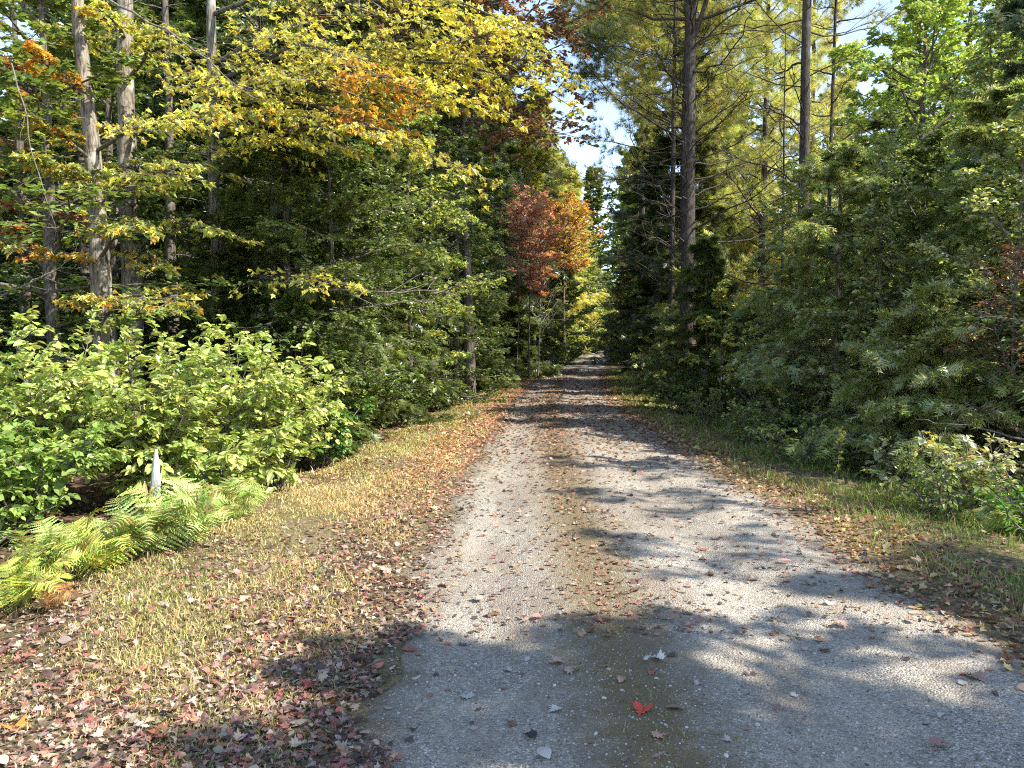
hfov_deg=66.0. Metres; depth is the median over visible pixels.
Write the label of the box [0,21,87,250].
maple tree
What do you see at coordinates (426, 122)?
maple tree
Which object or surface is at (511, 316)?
hemlock tree
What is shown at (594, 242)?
maple tree
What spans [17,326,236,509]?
leafy shrub
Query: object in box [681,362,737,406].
leafy shrub
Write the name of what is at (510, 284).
forest hemlock
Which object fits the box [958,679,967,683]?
fallen leaf
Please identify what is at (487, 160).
forest hemlock
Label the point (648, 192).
spruce tree
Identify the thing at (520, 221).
red maple tree
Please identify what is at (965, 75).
beech tree
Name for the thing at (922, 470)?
leafy shrub
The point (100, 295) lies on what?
maple tree
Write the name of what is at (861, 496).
dark verge grass
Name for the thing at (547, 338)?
roadside shrub
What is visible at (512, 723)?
fallen leaf
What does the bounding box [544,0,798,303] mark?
pine tree
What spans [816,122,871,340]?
forest hemlock
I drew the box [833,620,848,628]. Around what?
fallen leaf
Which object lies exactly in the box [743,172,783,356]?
forest hemlock
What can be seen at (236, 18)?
maple tree
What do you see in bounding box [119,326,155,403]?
understory sapling
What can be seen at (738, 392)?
leafy shrub
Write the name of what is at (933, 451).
goldenrod plant
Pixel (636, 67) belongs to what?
pine tree
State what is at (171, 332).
understory sapling
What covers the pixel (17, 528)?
fallen branch
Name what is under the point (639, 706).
fallen leaf
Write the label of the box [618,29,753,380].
spruce tree
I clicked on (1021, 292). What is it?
understory sapling
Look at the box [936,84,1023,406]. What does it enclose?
beech tree
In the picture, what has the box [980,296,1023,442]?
understory sapling
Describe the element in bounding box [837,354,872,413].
understory sapling
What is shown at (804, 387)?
understory sapling
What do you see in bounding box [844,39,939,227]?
forest maple
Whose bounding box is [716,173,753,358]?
forest hemlock
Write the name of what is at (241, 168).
hemlock tree
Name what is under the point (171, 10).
forest hemlock
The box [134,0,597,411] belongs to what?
maple tree
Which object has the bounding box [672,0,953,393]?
pine tree
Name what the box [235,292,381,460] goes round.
beech tree
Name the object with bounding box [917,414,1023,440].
fallen branch
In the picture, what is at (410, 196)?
forest maple
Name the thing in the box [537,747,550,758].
stone
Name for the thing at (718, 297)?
maple sapling
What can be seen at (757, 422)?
leafy shrub
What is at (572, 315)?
tree
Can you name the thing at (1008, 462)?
leafy shrub
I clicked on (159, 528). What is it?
fern plant
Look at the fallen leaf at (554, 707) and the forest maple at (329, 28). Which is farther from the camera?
the forest maple at (329, 28)
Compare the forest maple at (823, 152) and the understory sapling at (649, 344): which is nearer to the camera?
the understory sapling at (649, 344)
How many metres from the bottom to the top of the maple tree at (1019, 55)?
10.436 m
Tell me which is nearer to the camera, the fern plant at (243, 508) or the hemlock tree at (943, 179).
the fern plant at (243, 508)
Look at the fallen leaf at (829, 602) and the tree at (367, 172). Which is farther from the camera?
the tree at (367, 172)
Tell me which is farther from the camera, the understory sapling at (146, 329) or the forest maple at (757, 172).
the forest maple at (757, 172)
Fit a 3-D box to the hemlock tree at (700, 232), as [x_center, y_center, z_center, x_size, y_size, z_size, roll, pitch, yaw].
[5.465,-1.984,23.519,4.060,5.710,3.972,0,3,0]
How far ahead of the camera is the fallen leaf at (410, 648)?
4.15 m
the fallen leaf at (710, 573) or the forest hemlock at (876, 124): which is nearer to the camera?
the fallen leaf at (710, 573)
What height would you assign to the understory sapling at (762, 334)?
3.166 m
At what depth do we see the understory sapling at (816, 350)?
21.33 m
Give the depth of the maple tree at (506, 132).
21.21 m
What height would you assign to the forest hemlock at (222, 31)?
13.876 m
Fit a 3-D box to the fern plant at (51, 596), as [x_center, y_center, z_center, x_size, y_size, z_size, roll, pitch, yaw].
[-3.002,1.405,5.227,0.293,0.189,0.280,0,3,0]
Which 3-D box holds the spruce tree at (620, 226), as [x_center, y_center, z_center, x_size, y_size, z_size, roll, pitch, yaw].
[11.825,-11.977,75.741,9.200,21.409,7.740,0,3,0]
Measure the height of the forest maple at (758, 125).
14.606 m
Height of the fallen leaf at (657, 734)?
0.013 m
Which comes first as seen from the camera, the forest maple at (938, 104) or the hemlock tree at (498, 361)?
the hemlock tree at (498, 361)
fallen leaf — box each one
[0,713,27,729]
[147,721,168,734]
[298,677,317,690]
[395,753,402,758]
[403,646,417,650]
[405,735,413,741]
[459,690,474,698]
[468,726,477,729]
[470,594,482,599]
[507,718,516,725]
[523,729,538,736]
[529,613,545,616]
[547,654,562,662]
[549,704,562,711]
[560,665,576,674]
[618,675,625,682]
[631,700,652,715]
[649,649,665,659]
[650,730,670,737]
[663,704,682,707]
[704,568,716,574]
[721,734,731,740]
[743,671,756,675]
[774,703,780,709]
[801,762,811,767]
[824,599,835,604]
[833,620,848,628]
[919,736,955,745]
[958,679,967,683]
[961,762,976,767]
[966,670,988,682]
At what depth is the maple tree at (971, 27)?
22.50 m
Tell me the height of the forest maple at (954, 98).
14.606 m
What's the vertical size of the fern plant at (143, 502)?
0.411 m
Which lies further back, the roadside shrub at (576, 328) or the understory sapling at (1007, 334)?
the roadside shrub at (576, 328)
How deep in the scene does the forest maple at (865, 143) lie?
37.36 m
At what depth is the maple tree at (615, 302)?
57.44 m
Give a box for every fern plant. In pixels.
[0,524,88,580]
[0,543,77,611]
[7,516,107,559]
[32,581,79,611]
[48,507,154,577]
[93,482,201,557]
[116,473,235,545]
[124,494,175,536]
[184,476,258,525]
[200,479,276,519]
[971,497,1023,533]
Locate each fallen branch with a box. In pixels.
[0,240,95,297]
[0,505,56,543]
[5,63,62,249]
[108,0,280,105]
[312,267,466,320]
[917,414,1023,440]
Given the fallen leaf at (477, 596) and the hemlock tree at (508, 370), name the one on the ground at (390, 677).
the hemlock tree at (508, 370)
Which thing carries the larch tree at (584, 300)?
on the ground at (390, 677)
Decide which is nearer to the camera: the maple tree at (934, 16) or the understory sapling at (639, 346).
the maple tree at (934, 16)
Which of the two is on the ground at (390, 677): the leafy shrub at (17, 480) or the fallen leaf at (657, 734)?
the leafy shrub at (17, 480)
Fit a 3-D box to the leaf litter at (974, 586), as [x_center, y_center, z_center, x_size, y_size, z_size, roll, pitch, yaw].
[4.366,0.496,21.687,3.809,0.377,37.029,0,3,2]
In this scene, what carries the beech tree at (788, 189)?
on the ground at (390, 677)
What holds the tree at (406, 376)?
on the ground at (390, 677)
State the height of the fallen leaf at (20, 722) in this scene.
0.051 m
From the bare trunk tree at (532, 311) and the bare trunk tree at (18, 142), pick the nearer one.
the bare trunk tree at (18, 142)
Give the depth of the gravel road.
4.20 m
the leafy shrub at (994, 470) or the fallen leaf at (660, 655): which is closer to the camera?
the fallen leaf at (660, 655)
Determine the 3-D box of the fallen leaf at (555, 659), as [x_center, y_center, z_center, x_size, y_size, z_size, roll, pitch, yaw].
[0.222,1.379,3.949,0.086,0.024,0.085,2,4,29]
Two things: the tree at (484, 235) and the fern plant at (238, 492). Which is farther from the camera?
the tree at (484, 235)
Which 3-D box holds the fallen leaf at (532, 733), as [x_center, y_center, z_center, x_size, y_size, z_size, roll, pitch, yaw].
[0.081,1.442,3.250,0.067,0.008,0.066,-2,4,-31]
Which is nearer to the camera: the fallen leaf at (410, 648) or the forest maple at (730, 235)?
the fallen leaf at (410, 648)
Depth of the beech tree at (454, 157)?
20.14 m
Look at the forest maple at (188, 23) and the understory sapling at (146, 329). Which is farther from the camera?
the forest maple at (188, 23)
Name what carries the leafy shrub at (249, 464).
on the ground at (390, 677)
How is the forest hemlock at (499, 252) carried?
on the ground at (390, 677)
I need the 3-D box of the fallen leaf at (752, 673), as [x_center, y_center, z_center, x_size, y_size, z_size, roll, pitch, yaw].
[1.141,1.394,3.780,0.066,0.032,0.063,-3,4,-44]
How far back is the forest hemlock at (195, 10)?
18.43 m
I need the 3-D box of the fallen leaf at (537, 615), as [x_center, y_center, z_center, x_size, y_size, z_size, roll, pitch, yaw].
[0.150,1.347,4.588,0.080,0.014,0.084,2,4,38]
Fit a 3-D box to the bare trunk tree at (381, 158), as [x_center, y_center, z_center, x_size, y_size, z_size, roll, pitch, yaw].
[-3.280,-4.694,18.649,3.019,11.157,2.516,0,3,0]
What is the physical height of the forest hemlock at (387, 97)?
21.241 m
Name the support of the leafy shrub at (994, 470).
on the ground at (390, 677)
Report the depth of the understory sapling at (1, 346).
12.94 m
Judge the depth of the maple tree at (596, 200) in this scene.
147.27 m
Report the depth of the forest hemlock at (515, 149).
56.20 m
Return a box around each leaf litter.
[0,377,537,767]
[0,386,1023,652]
[377,369,997,642]
[596,373,1023,690]
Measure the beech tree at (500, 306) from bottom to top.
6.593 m
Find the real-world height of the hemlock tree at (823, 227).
5.938 m
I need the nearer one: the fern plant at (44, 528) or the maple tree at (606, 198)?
the fern plant at (44, 528)
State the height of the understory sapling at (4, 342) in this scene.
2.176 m
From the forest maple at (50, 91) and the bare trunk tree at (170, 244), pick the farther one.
the bare trunk tree at (170, 244)
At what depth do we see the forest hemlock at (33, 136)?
25.34 m
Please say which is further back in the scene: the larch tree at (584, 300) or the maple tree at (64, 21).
the larch tree at (584, 300)
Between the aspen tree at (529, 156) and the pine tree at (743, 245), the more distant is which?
the aspen tree at (529, 156)
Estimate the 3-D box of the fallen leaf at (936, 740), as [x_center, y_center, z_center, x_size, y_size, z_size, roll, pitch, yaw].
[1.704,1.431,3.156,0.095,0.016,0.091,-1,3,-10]
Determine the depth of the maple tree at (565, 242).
51.08 m
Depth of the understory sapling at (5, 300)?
10.85 m
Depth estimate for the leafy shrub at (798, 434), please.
11.70 m
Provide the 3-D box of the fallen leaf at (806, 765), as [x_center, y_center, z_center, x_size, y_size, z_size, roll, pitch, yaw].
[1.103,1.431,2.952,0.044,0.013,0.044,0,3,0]
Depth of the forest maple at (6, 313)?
13.90 m
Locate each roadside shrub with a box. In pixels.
[532,326,576,368]
[554,312,588,360]
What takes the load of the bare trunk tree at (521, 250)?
on the ground at (390, 677)
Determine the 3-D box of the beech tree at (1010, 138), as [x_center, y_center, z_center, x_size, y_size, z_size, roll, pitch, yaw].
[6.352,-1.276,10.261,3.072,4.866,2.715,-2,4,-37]
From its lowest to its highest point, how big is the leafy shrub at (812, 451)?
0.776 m
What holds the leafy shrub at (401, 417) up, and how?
on the ground at (390, 677)
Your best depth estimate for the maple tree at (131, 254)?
11.57 m
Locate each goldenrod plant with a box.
[832,426,845,480]
[886,445,919,490]
[923,431,942,498]
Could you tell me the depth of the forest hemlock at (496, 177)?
47.70 m
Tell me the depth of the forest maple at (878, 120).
40.56 m
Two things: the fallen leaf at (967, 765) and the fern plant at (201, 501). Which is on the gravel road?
the fallen leaf at (967, 765)
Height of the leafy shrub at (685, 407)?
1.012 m
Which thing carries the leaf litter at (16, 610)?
on the ground at (390, 677)
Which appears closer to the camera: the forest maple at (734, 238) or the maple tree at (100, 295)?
the maple tree at (100, 295)
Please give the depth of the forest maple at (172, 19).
29.32 m
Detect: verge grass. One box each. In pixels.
[603,368,1023,631]
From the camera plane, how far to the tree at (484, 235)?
23.76 m
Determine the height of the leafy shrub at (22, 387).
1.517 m
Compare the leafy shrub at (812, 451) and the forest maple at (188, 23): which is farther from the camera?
the forest maple at (188, 23)
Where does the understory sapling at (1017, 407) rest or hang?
on the ground at (390, 677)
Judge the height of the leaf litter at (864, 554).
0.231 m
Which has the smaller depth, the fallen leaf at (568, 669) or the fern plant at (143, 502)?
the fallen leaf at (568, 669)
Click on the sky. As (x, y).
(586, 154)
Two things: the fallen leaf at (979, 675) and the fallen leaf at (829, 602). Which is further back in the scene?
the fallen leaf at (829, 602)
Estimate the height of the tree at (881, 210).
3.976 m
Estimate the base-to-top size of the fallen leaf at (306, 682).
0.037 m
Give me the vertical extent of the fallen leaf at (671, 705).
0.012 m
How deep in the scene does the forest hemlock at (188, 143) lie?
26.95 m
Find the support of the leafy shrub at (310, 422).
on the ground at (390, 677)
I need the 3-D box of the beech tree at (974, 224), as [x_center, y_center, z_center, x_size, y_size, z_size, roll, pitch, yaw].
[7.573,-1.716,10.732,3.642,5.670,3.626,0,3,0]
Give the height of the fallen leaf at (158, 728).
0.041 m
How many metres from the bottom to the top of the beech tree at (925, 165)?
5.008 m
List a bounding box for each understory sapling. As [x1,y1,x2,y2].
[0,293,43,413]
[0,314,38,447]
[0,336,20,409]
[0,344,21,399]
[2,293,91,426]
[69,344,141,429]
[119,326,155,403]
[120,320,159,403]
[144,292,199,384]
[354,299,414,405]
[621,327,654,379]
[639,333,657,382]
[722,287,791,398]
[796,309,909,414]
[811,335,827,379]
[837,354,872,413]
[938,273,1023,448]
[953,295,1023,447]
[967,348,1023,467]
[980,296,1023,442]
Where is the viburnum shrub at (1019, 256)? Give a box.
[934,244,1023,473]
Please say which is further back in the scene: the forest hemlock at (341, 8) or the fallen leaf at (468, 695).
the forest hemlock at (341, 8)
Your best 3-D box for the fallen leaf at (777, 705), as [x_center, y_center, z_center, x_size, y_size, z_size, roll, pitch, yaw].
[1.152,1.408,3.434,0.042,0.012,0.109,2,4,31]
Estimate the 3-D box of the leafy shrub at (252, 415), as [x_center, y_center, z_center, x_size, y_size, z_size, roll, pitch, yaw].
[-3.214,0.275,9.089,2.422,2.168,2.033,0,3,0]
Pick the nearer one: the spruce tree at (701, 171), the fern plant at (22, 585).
the fern plant at (22, 585)
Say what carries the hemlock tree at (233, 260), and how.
on the ground at (390, 677)
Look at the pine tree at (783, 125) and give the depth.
23.61 m
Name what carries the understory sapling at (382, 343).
on the ground at (390, 677)
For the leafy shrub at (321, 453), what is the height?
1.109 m
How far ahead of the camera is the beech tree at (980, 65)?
13.45 m
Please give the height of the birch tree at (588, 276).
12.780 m
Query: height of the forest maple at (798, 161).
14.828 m
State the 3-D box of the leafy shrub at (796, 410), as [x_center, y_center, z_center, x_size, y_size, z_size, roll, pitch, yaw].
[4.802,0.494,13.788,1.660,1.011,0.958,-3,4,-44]
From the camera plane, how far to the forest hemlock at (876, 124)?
28.44 m
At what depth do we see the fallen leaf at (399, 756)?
3.06 m
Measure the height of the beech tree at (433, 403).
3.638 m
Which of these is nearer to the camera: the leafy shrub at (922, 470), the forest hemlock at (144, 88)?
the leafy shrub at (922, 470)
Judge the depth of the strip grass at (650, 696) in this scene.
3.54 m
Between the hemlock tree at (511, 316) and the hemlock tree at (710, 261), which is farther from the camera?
the hemlock tree at (511, 316)
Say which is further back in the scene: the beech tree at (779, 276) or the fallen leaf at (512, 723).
the beech tree at (779, 276)
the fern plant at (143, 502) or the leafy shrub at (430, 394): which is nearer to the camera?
the fern plant at (143, 502)
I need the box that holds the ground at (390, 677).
[0,343,1023,767]
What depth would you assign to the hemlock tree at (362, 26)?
15.67 m
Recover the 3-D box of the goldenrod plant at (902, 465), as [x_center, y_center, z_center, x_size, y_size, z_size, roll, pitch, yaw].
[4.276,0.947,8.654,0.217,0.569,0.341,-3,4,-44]
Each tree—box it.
[0,0,243,472]
[0,2,87,434]
[0,2,196,366]
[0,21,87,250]
[10,0,318,428]
[133,0,396,351]
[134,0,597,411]
[136,234,343,444]
[140,0,239,408]
[149,0,442,444]
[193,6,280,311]
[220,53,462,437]
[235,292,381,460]
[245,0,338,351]
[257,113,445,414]
[293,1,482,427]
[304,0,612,399]
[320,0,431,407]
[341,73,506,419]
[366,269,453,419]
[374,0,515,411]
[407,103,520,397]
[421,64,526,383]
[422,209,518,386]
[438,271,520,393]
[486,296,562,378]
[487,184,569,378]
[498,167,545,373]
[514,85,593,357]
[515,113,544,357]
[519,0,740,369]
[524,210,567,375]
[533,179,609,340]
[534,188,605,360]
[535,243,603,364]
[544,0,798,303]
[559,0,820,405]
[568,168,618,348]
[570,247,612,354]
[578,150,630,343]
[581,0,767,383]
[582,166,616,331]
[586,230,610,351]
[588,74,668,364]
[588,185,629,352]
[589,165,639,354]
[600,112,702,375]
[603,263,631,359]
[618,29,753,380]
[619,240,727,387]
[626,231,781,417]
[630,220,756,400]
[648,0,855,378]
[659,65,769,302]
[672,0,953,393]
[704,159,864,409]
[717,138,975,440]
[719,0,908,342]
[732,261,843,425]
[743,25,820,390]
[761,0,918,348]
[777,183,958,415]
[785,278,1023,499]
[790,0,1023,292]
[790,196,972,439]
[811,107,957,431]
[815,0,994,229]
[826,127,988,422]
[861,88,1023,452]
[875,23,1023,368]
[876,78,1023,473]
[889,118,1023,427]
[896,0,1023,234]
[897,59,1020,396]
[898,0,1023,256]
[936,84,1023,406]
[939,0,1023,363]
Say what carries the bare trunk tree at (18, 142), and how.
on the ground at (390, 677)
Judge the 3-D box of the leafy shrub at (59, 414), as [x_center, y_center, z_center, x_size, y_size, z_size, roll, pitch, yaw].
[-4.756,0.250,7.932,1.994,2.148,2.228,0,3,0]
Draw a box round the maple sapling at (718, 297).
[678,278,765,419]
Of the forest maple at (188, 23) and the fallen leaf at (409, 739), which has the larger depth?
the forest maple at (188, 23)
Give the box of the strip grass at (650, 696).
[535,376,765,767]
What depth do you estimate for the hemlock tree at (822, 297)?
15.92 m
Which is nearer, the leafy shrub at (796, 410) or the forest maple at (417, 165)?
the leafy shrub at (796, 410)
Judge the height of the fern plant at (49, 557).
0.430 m
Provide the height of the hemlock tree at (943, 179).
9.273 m
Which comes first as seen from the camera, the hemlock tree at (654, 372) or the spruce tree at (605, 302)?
the hemlock tree at (654, 372)
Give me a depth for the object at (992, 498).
6.76 m
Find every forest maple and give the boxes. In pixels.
[0,0,236,431]
[0,0,255,362]
[0,6,197,288]
[0,66,70,340]
[0,128,121,381]
[137,0,207,292]
[141,0,305,290]
[184,0,413,311]
[303,0,450,284]
[382,4,473,287]
[695,162,753,320]
[708,116,768,330]
[712,90,784,326]
[722,121,796,318]
[752,129,821,312]
[767,92,856,308]
[768,65,878,309]
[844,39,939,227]
[854,92,898,291]
[884,51,958,241]
[930,74,976,155]
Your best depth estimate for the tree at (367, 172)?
12.74 m
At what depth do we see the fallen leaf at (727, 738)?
3.15 m
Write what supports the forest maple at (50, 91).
on the ground at (390, 677)
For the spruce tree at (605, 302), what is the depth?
109.05 m
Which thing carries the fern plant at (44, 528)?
on the ground at (390, 677)
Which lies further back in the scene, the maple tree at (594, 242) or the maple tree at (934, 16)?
the maple tree at (594, 242)
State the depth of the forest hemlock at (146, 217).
16.47 m
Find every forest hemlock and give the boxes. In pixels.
[0,0,210,421]
[0,190,66,348]
[1,11,180,375]
[6,10,134,343]
[37,3,205,378]
[63,0,340,396]
[119,0,208,372]
[161,16,322,320]
[177,0,324,365]
[177,22,227,336]
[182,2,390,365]
[299,0,451,388]
[360,0,424,308]
[375,3,545,380]
[391,23,546,357]
[444,0,588,369]
[454,3,541,370]
[489,28,553,345]
[489,49,574,362]
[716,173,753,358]
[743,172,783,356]
[811,47,941,343]
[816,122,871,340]
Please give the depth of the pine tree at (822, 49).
34.55 m
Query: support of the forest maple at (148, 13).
on the ground at (390, 677)
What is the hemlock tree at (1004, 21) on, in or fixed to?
on the ground at (390, 677)
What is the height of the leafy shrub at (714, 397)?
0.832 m
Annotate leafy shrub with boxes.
[0,305,136,508]
[0,383,33,445]
[0,418,131,539]
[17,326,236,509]
[120,314,336,481]
[162,420,308,503]
[224,341,361,492]
[294,394,376,468]
[338,377,398,441]
[370,374,427,425]
[414,374,463,411]
[656,373,709,415]
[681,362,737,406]
[683,386,731,426]
[719,398,789,444]
[721,373,801,423]
[742,414,842,467]
[751,383,820,437]
[783,410,871,463]
[843,434,964,484]
[861,447,1018,521]
[908,430,1023,504]
[959,458,1023,518]
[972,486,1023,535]
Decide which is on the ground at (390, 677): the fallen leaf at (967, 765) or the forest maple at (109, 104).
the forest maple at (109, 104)
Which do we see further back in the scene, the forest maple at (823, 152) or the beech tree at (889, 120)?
the forest maple at (823, 152)
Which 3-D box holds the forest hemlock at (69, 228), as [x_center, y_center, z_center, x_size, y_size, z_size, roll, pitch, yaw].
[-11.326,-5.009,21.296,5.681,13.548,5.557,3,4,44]
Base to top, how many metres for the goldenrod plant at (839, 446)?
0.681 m
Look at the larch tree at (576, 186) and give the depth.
102.49 m
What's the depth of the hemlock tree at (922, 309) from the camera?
9.96 m
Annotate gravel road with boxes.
[345,351,1023,767]
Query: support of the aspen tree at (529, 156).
on the ground at (390, 677)
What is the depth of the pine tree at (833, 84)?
21.56 m
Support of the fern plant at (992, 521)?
on the ground at (390, 677)
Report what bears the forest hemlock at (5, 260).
on the ground at (390, 677)
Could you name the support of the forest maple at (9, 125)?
on the ground at (390, 677)
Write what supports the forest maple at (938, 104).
on the ground at (390, 677)
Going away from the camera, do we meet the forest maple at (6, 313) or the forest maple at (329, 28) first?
the forest maple at (6, 313)
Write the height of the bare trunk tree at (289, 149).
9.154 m
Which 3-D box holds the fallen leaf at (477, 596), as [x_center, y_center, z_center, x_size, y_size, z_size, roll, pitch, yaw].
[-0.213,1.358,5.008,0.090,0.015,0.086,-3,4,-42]
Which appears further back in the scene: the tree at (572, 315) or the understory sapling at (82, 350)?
the tree at (572, 315)
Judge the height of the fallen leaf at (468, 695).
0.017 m
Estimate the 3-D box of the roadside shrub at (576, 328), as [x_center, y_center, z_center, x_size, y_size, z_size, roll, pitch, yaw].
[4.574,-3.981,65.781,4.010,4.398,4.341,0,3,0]
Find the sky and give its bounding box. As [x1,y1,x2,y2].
[0,0,994,341]
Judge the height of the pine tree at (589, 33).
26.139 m
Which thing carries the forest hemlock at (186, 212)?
on the ground at (390, 677)
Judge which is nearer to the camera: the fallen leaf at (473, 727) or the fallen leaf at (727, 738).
the fallen leaf at (727, 738)
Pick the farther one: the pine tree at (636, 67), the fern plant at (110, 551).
the pine tree at (636, 67)
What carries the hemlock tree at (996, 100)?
on the ground at (390, 677)
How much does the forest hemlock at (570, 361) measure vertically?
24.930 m
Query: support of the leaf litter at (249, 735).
on the ground at (390, 677)
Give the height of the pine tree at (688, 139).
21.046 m
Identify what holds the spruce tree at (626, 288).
on the ground at (390, 677)
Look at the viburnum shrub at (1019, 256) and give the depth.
9.53 m
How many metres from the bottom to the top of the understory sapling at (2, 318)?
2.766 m
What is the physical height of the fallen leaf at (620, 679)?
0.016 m
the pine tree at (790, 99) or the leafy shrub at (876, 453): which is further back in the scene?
the pine tree at (790, 99)
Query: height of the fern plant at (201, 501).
0.601 m
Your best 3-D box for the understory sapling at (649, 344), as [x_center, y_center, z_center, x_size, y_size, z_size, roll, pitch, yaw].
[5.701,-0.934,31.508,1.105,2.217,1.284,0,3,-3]
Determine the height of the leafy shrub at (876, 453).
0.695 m
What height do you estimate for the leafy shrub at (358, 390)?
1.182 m
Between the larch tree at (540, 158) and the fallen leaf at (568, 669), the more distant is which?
the larch tree at (540, 158)

